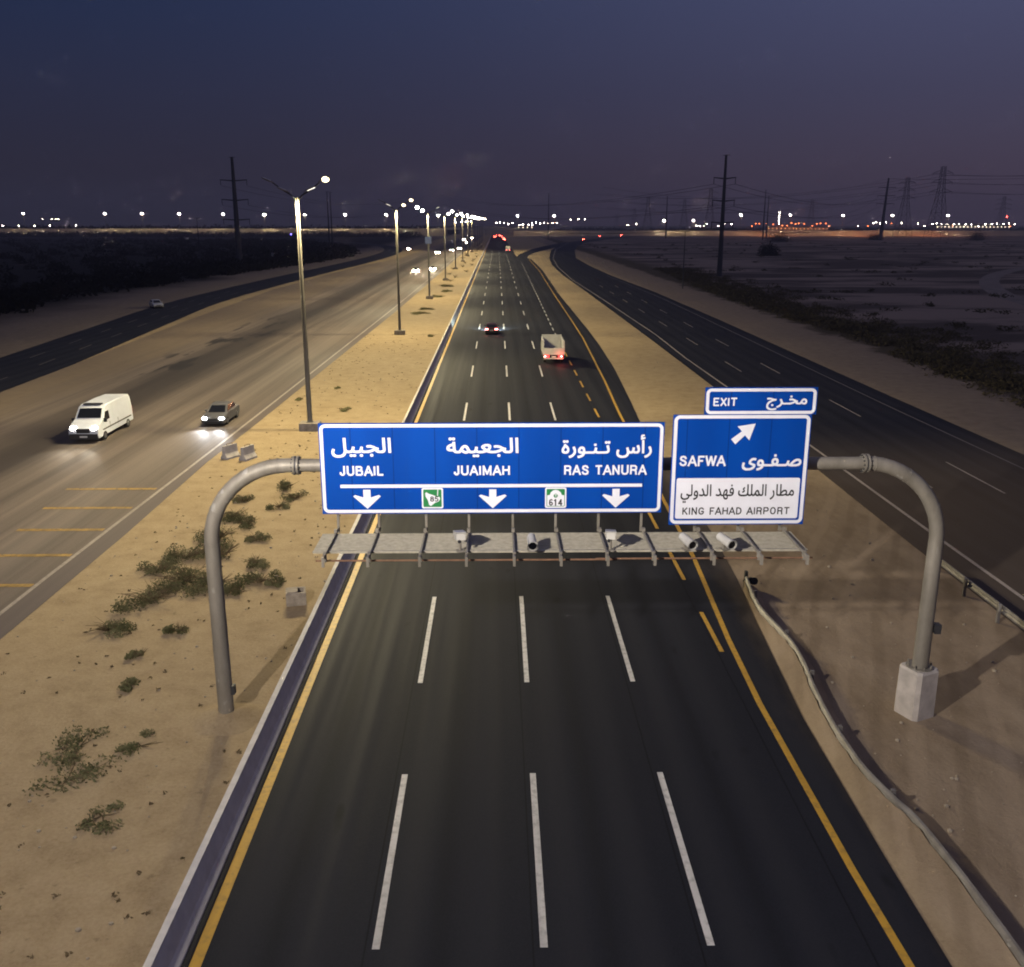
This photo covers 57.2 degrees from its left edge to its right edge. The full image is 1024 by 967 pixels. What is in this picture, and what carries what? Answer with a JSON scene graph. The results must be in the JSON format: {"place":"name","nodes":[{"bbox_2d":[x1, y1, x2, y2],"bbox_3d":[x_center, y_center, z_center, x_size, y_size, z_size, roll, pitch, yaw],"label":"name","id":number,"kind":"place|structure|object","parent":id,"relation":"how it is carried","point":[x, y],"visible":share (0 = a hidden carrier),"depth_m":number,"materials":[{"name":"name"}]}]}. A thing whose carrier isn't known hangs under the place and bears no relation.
{"place":"outdoors","nodes":[
{"label":"outdoors","id":0,"kind":"place"},
{"bbox_2d":[0,238,401,391],"bbox_3d":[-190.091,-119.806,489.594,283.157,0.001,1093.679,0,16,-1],"label":"slip road","id":1,"kind":"structure","parent":0,"point":[19,368],"depth_m":138.12,"materials":[{"name":"asphalt"}]},
{"bbox_2d":[0,288,250,379],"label":"slip road marking","id":2,"kind":"object","parent":1,"relation":"on","point":[115,335],"visible":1,"depth_m":135.54,"materials":[{"name":"paint"}]},
{"bbox_2d":[149,299,163,307],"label":"car","id":3,"kind":"object","parent":1,"relation":"on","point":[153,303],"visible":1,"depth_m":176.21,"materials":[{"name":"silver metal"}]},
{"bbox_2d":[0,229,447,235],"bbox_3d":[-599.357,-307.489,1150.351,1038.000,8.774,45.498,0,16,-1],"label":"embankment terrain","id":4,"kind":"structure","parent":0,"point":[436,232],"depth_m":1142.69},
{"bbox_2d":[0,235,481,638],"bbox_3d":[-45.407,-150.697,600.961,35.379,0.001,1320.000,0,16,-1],"label":"old road","id":5,"kind":"structure","parent":0,"point":[174,382],"depth_m":83.05,"materials":[{"name":"asphalt"}]},
{"bbox_2d":[69,394,132,439],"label":"van","id":6,"kind":"object","parent":5,"relation":"on","point":[101,417],"visible":1,"depth_m":69.18,"materials":[{"name":"white paint"}]},
{"bbox_2d":[202,401,239,424],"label":"car","id":7,"kind":"object","parent":5,"relation":"on","point":[221,412],"visible":1,"depth_m":74.49,"materials":[{"name":"grey paint"}]},
{"bbox_2d":[0,245,469,614],"bbox_3d":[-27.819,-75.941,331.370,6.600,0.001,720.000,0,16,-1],"label":"old road marking","id":8,"kind":"object","parent":5,"relation":"on","point":[67,560],"visible":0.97,"depth_m":51.07,"materials":[{"name":"paint"}]},
{"bbox_2d":[0,226,1023,966],"bbox_3d":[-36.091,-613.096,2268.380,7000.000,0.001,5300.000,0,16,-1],"label":"ground","id":9,"kind":"structure","parent":0,"point":[970,734],"depth_m":39.36,"materials":[{"name":"sand"}]},
{"bbox_2d":[34,725,109,766],"bbox_3d":[-13.374,7.943,28.724,1.743,0.244,2.334,0,16,-1],"label":"desert shrub","id":10,"kind":"object","parent":9,"relation":"on","point":[73,739],"visible":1,"depth_m":28.79,"materials":[{"name":"green plant"}]},
{"bbox_2d":[21,748,126,795],"bbox_3d":[-12.607,8.342,27.325,2.439,0.229,2.446,0,16,-1],"label":"desert shrub","id":11,"kind":"object","parent":9,"relation":"on","point":[84,773],"visible":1,"depth_m":27.23,"materials":[{"name":"green plant"}]},
{"bbox_2d":[75,799,125,834],"bbox_3d":[-10.934,8.939,25.207,1.312,0.203,1.523,0,16,-1],"label":"desert shrub","id":12,"kind":"object","parent":9,"relation":"on","point":[104,822],"visible":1,"depth_m":24.99,"materials":[{"name":"green plant"}]},
{"bbox_2d":[87,616,137,638],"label":"desert shrub","id":13,"kind":"object","parent":9,"relation":"on","point":[117,627],"visible":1,"depth_m":36.77,"materials":[{"name":"green plant"}]},
{"bbox_2d":[118,676,140,691],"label":"desert shrub","id":14,"kind":"object","parent":9,"relation":"on","point":[130,682],"visible":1,"depth_m":32.46,"materials":[{"name":"green plant"}]},
{"bbox_2d":[124,648,147,659],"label":"desert shrub","id":15,"kind":"object","parent":9,"relation":"on","point":[132,654],"visible":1,"depth_m":34.54,"materials":[{"name":"green plant"}]},
{"bbox_2d":[114,728,160,756],"bbox_3d":[-11.437,7.918,28.764,1.092,0.259,1.456,13,20,38],"label":"desert shrub","id":16,"kind":"object","parent":9,"relation":"on","point":[129,747],"visible":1,"depth_m":28.54,"materials":[{"name":"green plant"}]},
{"bbox_2d":[110,579,182,614],"bbox_3d":[-15.262,4.682,39.587,2.351,0.737,3.467,6,17,22],"label":"desert shrub","id":17,"kind":"object","parent":9,"relation":"on","point":[151,598],"visible":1,"depth_m":39.47,"materials":[{"name":"green plant"}]},
{"bbox_2d":[136,555,175,575],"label":"desert shrub","id":18,"kind":"object","parent":9,"relation":"on","point":[153,569],"visible":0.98,"depth_m":43.08,"materials":[{"name":"green plant"}]},
{"bbox_2d":[162,624,188,634],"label":"desert shrub","id":19,"kind":"object","parent":9,"relation":"on","point":[171,629],"visible":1,"depth_m":36.59,"materials":[{"name":"green plant"}]},
{"bbox_2d":[145,559,206,593],"bbox_3d":[-14.486,4.057,41.877,2.938,0.700,3.335,0,16,-1],"label":"desert shrub","id":20,"kind":"object","parent":9,"relation":"on","point":[182,577],"visible":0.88,"depth_m":41.69,"materials":[{"name":"green plant"}]},
{"bbox_2d":[0,236,361,314],"bbox_3d":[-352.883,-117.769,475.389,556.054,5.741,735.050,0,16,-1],"label":"shrubland","id":21,"kind":"structure","parent":9,"relation":"on","point":[110,277],"depth_m":332.45,"materials":[{"name":"green plant"}]},
{"bbox_2d":[161,542,204,564],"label":"desert shrub","id":22,"kind":"object","parent":9,"relation":"on","point":[188,555],"visible":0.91,"depth_m":44.66,"materials":[{"name":"green plant"}]},
{"bbox_2d":[178,570,235,598],"bbox_3d":[-13.119,4.316,40.991,2.480,0.684,2.406,0,16,-1],"label":"desert shrub","id":23,"kind":"object","parent":9,"relation":"on","point":[202,586],"visible":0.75,"depth_m":40.59,"materials":[{"name":"green plant"}]},
{"bbox_2d":[0,230,424,236],"bbox_3d":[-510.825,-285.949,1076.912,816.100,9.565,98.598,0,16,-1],"label":"embankment scrub","id":24,"kind":"object","parent":9,"relation":"on","point":[169,233],"visible":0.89,"depth_m":1058.00,"materials":[{"name":"green plant"}]},
{"bbox_2d":[192,524,237,549],"bbox_3d":[-14.850,2.616,47.161,2.247,0.666,3.061,-6,17,-22],"label":"desert shrub","id":25,"kind":"object","parent":9,"relation":"on","point":[221,535],"visible":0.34,"depth_m":47.32,"materials":[{"name":"green plant"}]},
{"bbox_2d":[193,537,239,559],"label":"desert shrub","id":26,"kind":"object","parent":9,"relation":"on","point":[223,547],"visible":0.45,"depth_m":45.17,"materials":[{"name":"green plant"}]},
{"bbox_2d":[0,336,432,958],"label":"sand litter","id":27,"kind":"object","parent":9,"relation":"on","point":[166,672],"visible":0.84,"depth_m":32.21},
{"bbox_2d":[221,442,239,459],"bbox_3d":[-19.156,-2.250,63.833,0.600,1.019,1.200,8,18,28],"label":"concrete block","id":28,"kind":"object","parent":9,"relation":"on","point":[229,451],"depth_m":63.65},
{"bbox_2d":[0,223,460,234],"bbox_3d":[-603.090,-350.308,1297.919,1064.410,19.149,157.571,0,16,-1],"label":"treeline","id":29,"kind":"object","parent":9,"relation":"on","point":[449,232],"visible":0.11,"depth_m":1286.33,"materials":[{"name":"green plant"}]},
{"bbox_2d":[220,157,249,266],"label":"power pole","id":30,"kind":"object","parent":9,"relation":"on","point":[236,219],"visible":0.95,"depth_m":322.95,"materials":[{"name":"wood"}]},
{"bbox_2d":[221,507,248,523],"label":"desert shrub","id":31,"kind":"object","parent":9,"relation":"on","point":[227,516],"visible":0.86,"depth_m":50.48,"materials":[{"name":"green plant"}]},
{"bbox_2d":[224,581,249,595],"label":"desert shrub","id":32,"kind":"object","parent":9,"relation":"on","point":[236,590],"visible":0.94,"depth_m":40.50,"materials":[{"name":"green plant"}]},
{"bbox_2d":[231,492,254,503],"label":"desert shrub","id":33,"kind":"object","parent":9,"relation":"on","point":[238,499],"visible":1,"depth_m":53.80,"materials":[{"name":"green plant"}]},
{"bbox_2d":[233,514,259,530],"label":"desert shrub","id":34,"kind":"object","parent":9,"relation":"on","point":[244,524],"visible":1,"depth_m":49.61,"materials":[{"name":"green plant"}]},
{"bbox_2d":[239,444,256,460],"bbox_3d":[-17.850,-2.149,63.467,0.600,1.019,1.200,7,17,22],"label":"concrete block","id":35,"kind":"object","parent":9,"relation":"on","point":[248,453],"depth_m":63.27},
{"bbox_2d":[241,553,269,569],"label":"desert shrub","id":36,"kind":"object","parent":9,"relation":"on","point":[252,562],"visible":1,"depth_m":43.50,"materials":[{"name":"green plant"}]},
{"bbox_2d":[244,531,272,542],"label":"desert shrub","id":37,"kind":"object","parent":9,"relation":"on","point":[250,538],"visible":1,"depth_m":47.22,"materials":[{"name":"green plant"}]},
{"bbox_2d":[231,568,286,586],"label":"desert shrub","id":38,"kind":"object","parent":9,"relation":"on","point":[252,577],"visible":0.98,"depth_m":41.78,"materials":[{"name":"green plant"}]},
{"bbox_2d":[264,576,283,587],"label":"desert shrub","id":39,"kind":"object","parent":9,"relation":"on","point":[270,583],"visible":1,"depth_m":41.35,"materials":[{"name":"green plant"}]},
{"bbox_2d":[265,501,290,509],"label":"desert shrub","id":40,"kind":"object","parent":9,"relation":"on","point":[284,506],"visible":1,"depth_m":52.45,"materials":[{"name":"green plant"}]},
{"bbox_2d":[276,478,298,490],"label":"desert shrub","id":41,"kind":"object","parent":9,"relation":"on","point":[286,485],"visible":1,"depth_m":56.15,"materials":[{"name":"green plant"}]},
{"bbox_2d":[279,489,309,501],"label":"desert shrub","id":42,"kind":"object","parent":9,"relation":"on","point":[292,496],"visible":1,"depth_m":54.34,"materials":[{"name":"green plant"}]},
{"bbox_2d":[261,177,328,431],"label":"street lamp","id":43,"kind":"object","parent":9,"relation":"on","point":[309,425],"visible":1,"depth_m":70.28,"materials":[{"name":"metal"}]},
{"bbox_2d":[286,586,306,606],"bbox_3d":[-9.066,4.755,39.471,0.820,0.694,0.738,-3,16,-12],"label":"cable pit","id":44,"kind":"object","parent":9,"relation":"on","point":[295,596],"visible":1,"depth_m":39.14,"materials":[{"name":"concrete"}]},
{"bbox_2d":[143,236,490,966],"bbox_3d":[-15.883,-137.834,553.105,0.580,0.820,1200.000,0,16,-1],"label":"concrete barrier","id":45,"kind":"object","parent":9,"relation":"on","point":[173,940],"visible":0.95,"depth_m":26.27,"materials":[{"name":"concrete"}]},
{"bbox_2d":[327,191,329,244],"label":"power pole","id":46,"kind":"object","parent":9,"relation":"on","point":[328,221],"visible":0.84,"depth_m":568.48,"materials":[{"name":"wood"}]},
{"bbox_2d":[330,196,332,244],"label":"power pole","id":47,"kind":"object","parent":9,"relation":"on","point":[331,222],"visible":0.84,"depth_m":562.17,"materials":[{"name":"wood"}]},
{"bbox_2d":[378,199,412,334],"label":"street lamp","id":48,"kind":"object","parent":9,"relation":"on","point":[399,331],"visible":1,"depth_m":132.30,"materials":[{"name":"metal"}]},
{"bbox_2d":[416,206,437,298],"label":"street lamp","id":49,"kind":"object","parent":9,"relation":"on","point":[428,239],"visible":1,"depth_m":193.83,"materials":[{"name":"metal"}]},
{"bbox_2d":[436,210,452,280],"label":"street lamp","id":50,"kind":"object","parent":9,"relation":"on","point":[445,279],"visible":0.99,"depth_m":257.81,"materials":[{"name":"metal"}]},
{"bbox_2d":[441,228,519,235],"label":"overpass","id":51,"kind":"object","parent":9,"relation":"on","point":[485,229],"visible":0.96,"depth_m":1151.22,"materials":[{"name":"concrete"}]},
{"bbox_2d":[0,345,1022,959],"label":"pebbles","id":52,"kind":"object","parent":9,"relation":"on","point":[78,929],"visible":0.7,"depth_m":29.98,"materials":[{"name":"stone"}]},
{"bbox_2d":[518,225,532,230],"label":"industrial shed","id":53,"kind":"structure","parent":9,"relation":"on","point":[525,227],"depth_m":1631.27,"materials":[{"name":"grey"}]},
{"bbox_2d":[517,242,565,257],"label":"exit ramp","id":54,"kind":"structure","parent":9,"relation":"on","point":[526,254],"depth_m":562.50,"materials":[{"name":"asphalt"}]},
{"bbox_2d":[189,454,944,735],"bbox_3d":[1.568,3.703,28.361,24.266,8.906,4.185,0,16,-1],"label":"sign gantry","id":55,"kind":"object","parent":9,"relation":"on","point":[916,690],"visible":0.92,"depth_m":28.13,"materials":[{"name":"metal"}]},
{"bbox_2d":[453,530,465,552],"bbox_3d":[-1.468,1.567,26.407,0.291,0.637,0.959,-2,16,-9],"label":"traffic camera","id":56,"kind":"object","parent":55,"relation":"on","point":[459,535],"visible":1,"depth_m":26.06,"materials":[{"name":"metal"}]},
{"bbox_2d":[318,422,664,513],"bbox_3d":[-0.587,-0.461,27.669,10.050,2.740,0.216,0,16,-1],"label":"direction sign","id":57,"kind":"object","parent":55,"relation":"attached to","point":[499,467],"visible":1,"depth_m":27.57,"materials":[{"name":"blue"}]},
{"bbox_2d":[527,533,537,551],"bbox_3d":[0.559,1.690,26.334,0.300,0.428,0.659,-1,16,-3],"label":"traffic camera","id":58,"kind":"object","parent":55,"relation":"attached to","point":[532,545],"visible":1,"depth_m":26.08,"materials":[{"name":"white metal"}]},
{"bbox_2d":[605,529,615,551],"bbox_3d":[2.775,1.550,26.471,0.291,0.637,0.959,1,16,5],"label":"traffic camera","id":59,"kind":"object","parent":55,"relation":"on","point":[610,534],"visible":0.99,"depth_m":26.17,"materials":[{"name":"metal"}]},
{"bbox_2d":[679,532,697,550],"bbox_3d":[4.927,1.672,26.400,0.300,0.428,0.659,-5,16,-16],"label":"traffic camera","id":60,"kind":"object","parent":55,"relation":"on","point":[690,543],"visible":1,"depth_m":26.23,"materials":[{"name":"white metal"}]},
{"bbox_2d":[716,532,736,550],"bbox_3d":[6.009,1.667,26.416,0.300,0.428,0.659,-6,17,-20],"label":"traffic camera","id":61,"kind":"object","parent":55,"relation":"attached to","point":[727,542],"visible":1,"depth_m":26.29,"materials":[{"name":"white metal"}]},
{"bbox_2d":[668,387,817,524],"bbox_3d":[6.748,-0.795,27.675,4.140,4.140,0.212,0,16,-1],"label":"exit sign","id":62,"kind":"object","parent":55,"relation":"attached to","point":[739,455],"visible":1,"depth_m":27.59,"materials":[{"name":"blue"}]},
{"bbox_2d":[641,196,654,230],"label":"lattice tower","id":63,"kind":"structure","parent":9,"relation":"on","point":[647,198],"depth_m":1250.55,"materials":[{"name":"grey metal"}]},
{"bbox_2d":[678,201,690,229],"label":"lattice tower","id":64,"kind":"structure","parent":9,"relation":"on","point":[685,213],"depth_m":1444.54,"materials":[{"name":"grey metal"}]},
{"bbox_2d":[681,231,689,288],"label":"power pole","id":65,"kind":"object","parent":9,"relation":"on","point":[683,260],"visible":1,"depth_m":226.57,"materials":[{"name":"grey metal"}]},
{"bbox_2d":[702,188,717,230],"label":"lattice tower","id":66,"kind":"structure","parent":9,"relation":"on","point":[708,207],"depth_m":1153.77,"materials":[{"name":"grey metal"}]},
{"bbox_2d":[711,155,735,275],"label":"power pole","id":67,"kind":"object","parent":9,"relation":"on","point":[720,248],"visible":0.99,"depth_m":277.07,"materials":[{"name":"grey metal"}]},
{"bbox_2d":[442,212,711,233],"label":"power cable","id":68,"kind":"object","parent":67,"relation":"attached to","point":[597,233],"visible":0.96,"depth_m":374.74,"materials":[{"name":"black metal"}]},
{"bbox_2d":[443,204,712,218],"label":"power cable","id":69,"kind":"object","parent":67,"relation":"attached to","point":[596,217],"visible":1,"depth_m":373.49,"materials":[{"name":"black metal"}]},
{"bbox_2d":[455,213,731,233],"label":"power cable","id":70,"kind":"object","parent":67,"relation":"attached to","point":[615,233],"visible":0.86,"depth_m":367.66,"materials":[{"name":"black metal"}]},
{"bbox_2d":[762,191,765,239],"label":"power pole","id":71,"kind":"object","parent":9,"relation":"on","point":[764,218],"visible":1,"depth_m":869.57,"materials":[{"name":"wood"}]},
{"bbox_2d":[756,241,780,255],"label":"bush","id":72,"kind":"object","parent":9,"relation":"on","point":[769,250],"visible":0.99,"depth_m":454.52,"materials":[{"name":"green plant"}]},
{"bbox_2d":[764,231,792,241],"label":"bush","id":73,"kind":"object","parent":9,"relation":"on","point":[779,238],"visible":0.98,"depth_m":793.49,"materials":[{"name":"green plant"}]},
{"bbox_2d":[764,226,794,230],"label":"industrial shed","id":74,"kind":"structure","parent":9,"relation":"on","point":[775,228],"depth_m":1580.23,"materials":[{"name":"grey"}]},
{"bbox_2d":[554,226,1023,230],"bbox_3d":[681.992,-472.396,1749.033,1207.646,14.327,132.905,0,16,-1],"label":"treeline","id":75,"kind":"object","parent":9,"relation":"on","point":[748,229],"visible":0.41,"depth_m":1719.55,"materials":[{"name":"green plant"}]},
{"bbox_2d":[586,242,1023,340],"bbox_3d":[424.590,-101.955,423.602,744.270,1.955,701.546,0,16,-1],"label":"field scrub","id":76,"kind":"object","parent":9,"relation":"on","point":[949,333],"visible":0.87,"depth_m":214.28,"materials":[{"name":"green plant"}]},
{"bbox_2d":[804,201,817,230],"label":"lattice tower","id":77,"kind":"structure","parent":9,"relation":"on","point":[809,216],"depth_m":1254.75,"materials":[{"name":"grey metal"}]},
{"bbox_2d":[794,226,827,230],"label":"industrial shed","id":78,"kind":"structure","parent":9,"relation":"on","point":[812,228],"depth_m":1590.73,"materials":[{"name":"grey"}]},
{"bbox_2d":[654,266,1023,407],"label":"verge scrub","id":79,"kind":"object","parent":9,"relation":"on","point":[757,296],"visible":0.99,"depth_m":130.81,"materials":[{"name":"green plant"}]},
{"bbox_2d":[867,232,883,239],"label":"bush","id":80,"kind":"object","parent":9,"relation":"on","point":[875,236],"visible":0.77,"depth_m":874.65,"materials":[{"name":"green plant"}]},
{"bbox_2d":[743,580,1023,966],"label":"sand bank terrain","id":81,"kind":"structure","parent":9,"relation":"on","point":[966,932],"depth_m":23.60,"materials":[{"name":"sand"}]},
{"bbox_2d":[743,570,1023,966],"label":"guardrail","id":82,"kind":"object","parent":9,"relation":"on","point":[981,903],"visible":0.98,"depth_m":25.23,"materials":[{"name":"metal"}]},
{"bbox_2d":[876,178,895,239],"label":"power pole","id":83,"kind":"object","parent":9,"relation":"on","point":[882,220],"visible":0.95,"depth_m":850.50,"materials":[{"name":"wood"}]},
{"bbox_2d":[605,179,885,198],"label":"power cable","id":84,"kind":"object","parent":83,"relation":"attached to","point":[733,198],"visible":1,"depth_m":743.72,"materials":[{"name":"black metal"}]},
{"bbox_2d":[892,177,914,237],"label":"lattice tower","id":85,"kind":"structure","parent":9,"relation":"on","point":[909,190],"depth_m":1012.11,"materials":[{"name":"grey metal"}]},
{"bbox_2d":[922,166,953,239],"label":"lattice tower","id":86,"kind":"structure","parent":9,"relation":"on","point":[939,190],"depth_m":867.27,"materials":[{"name":"grey metal"}]},
{"bbox_2d":[594,183,927,205],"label":"power cable","id":87,"kind":"object","parent":86,"relation":"attached to","point":[772,202],"visible":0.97,"depth_m":968.37,"materials":[{"name":"black metal"}]},
{"bbox_2d":[597,175,928,198],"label":"power cable","id":88,"kind":"object","parent":86,"relation":"attached to","point":[771,195],"visible":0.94,"depth_m":962.31,"materials":[{"name":"black metal"}]},
{"bbox_2d":[609,185,934,205],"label":"power cable","id":89,"kind":"object","parent":86,"relation":"attached to","point":[774,203],"visible":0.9,"depth_m":980.72,"materials":[{"name":"black metal"}]},
{"bbox_2d":[612,175,947,198],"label":"power cable","id":90,"kind":"object","parent":86,"relation":"attached to","point":[788,195],"visible":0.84,"depth_m":958.20,"materials":[{"name":"black metal"}]},
{"bbox_2d":[930,223,1009,230],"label":"industrial shed","id":91,"kind":"structure","parent":9,"relation":"on","point":[973,226],"depth_m":1594.21,"materials":[{"name":"grey"}]},
{"bbox_2d":[966,229,988,240],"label":"bush","id":92,"kind":"object","parent":9,"relation":"on","point":[976,236],"visible":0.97,"depth_m":854.23,"materials":[{"name":"green plant"}]},
{"bbox_2d":[941,559,1023,629],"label":"guardrail","id":93,"kind":"object","parent":9,"relation":"on","point":[996,604],"visible":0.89,"depth_m":38.72,"materials":[{"name":"metal"}]},
{"bbox_2d":[992,197,1010,230],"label":"lattice tower","id":94,"kind":"structure","parent":9,"relation":"on","point":[1003,201],"depth_m":1354.55,"materials":[{"name":"grey metal"}]},
{"bbox_2d":[0,0,1023,225],"label":"sky","id":95,"kind":"structure","parent":0,"point":[122,110],"materials":[{"name":"blue"}]},
{"bbox_2d":[187,235,951,966],"bbox_3d":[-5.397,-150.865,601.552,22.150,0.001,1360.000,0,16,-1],"label":"road","id":96,"kind":"structure","parent":0,"point":[471,733],"depth_m":27.39,"materials":[{"name":"asphalt"}]},
{"bbox_2d":[181,240,489,966],"bbox_3d":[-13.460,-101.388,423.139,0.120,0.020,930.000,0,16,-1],"label":"road line","id":97,"kind":"object","parent":96,"relation":"on","point":[216,888],"visible":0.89,"depth_m":27.08,"materials":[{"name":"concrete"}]},
{"bbox_2d":[484,323,498,333],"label":"car","id":98,"kind":"object","parent":96,"relation":"on","point":[491,327],"visible":1,"depth_m":134.13,"materials":[{"name":"red paint"}]},
{"bbox_2d":[372,256,714,948],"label":"lane marking","id":99,"kind":"object","parent":96,"relation":"on","point":[540,891],"visible":0.92,"depth_m":24.68,"materials":[{"name":"white paint"}]},
{"bbox_2d":[189,241,914,966],"bbox_3d":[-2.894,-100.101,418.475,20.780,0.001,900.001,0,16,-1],"label":"edge marking","id":100,"kind":"object","parent":96,"relation":"on","point":[241,853],"visible":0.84,"depth_m":27.68,"materials":[{"name":"yellow paint"}]},
{"bbox_2d":[540,334,564,361],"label":"truck","id":101,"kind":"object","parent":96,"relation":"on","point":[552,344],"visible":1,"depth_m":108.29,"materials":[{"name":"white paint"}]},
{"bbox_2d":[513,231,1023,235],"bbox_3d":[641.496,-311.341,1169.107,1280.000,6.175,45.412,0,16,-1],"label":"embankment terrain","id":102,"kind":"structure","parent":0,"point":[791,233],"depth_m":1150.17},
{"bbox_2d":[549,236,1023,631],"bbox_3d":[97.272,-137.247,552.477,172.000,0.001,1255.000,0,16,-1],"label":"service road","id":103,"kind":"structure","parent":0,"point":[984,525],"depth_m":68.95,"materials":[{"name":"asphalt"}]},
{"bbox_2d":[528,248,1023,599],"bbox_3d":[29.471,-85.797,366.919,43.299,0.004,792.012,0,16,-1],"label":"service road marking","id":104,"kind":"object","parent":103,"relation":"on","point":[956,550],"visible":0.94,"depth_m":63.12,"materials":[{"name":"paint"}]},
{"bbox_2d":[979,267,1023,304],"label":"dirt track","id":105,"kind":"structure","parent":0,"point":[989,283],"depth_m":239.56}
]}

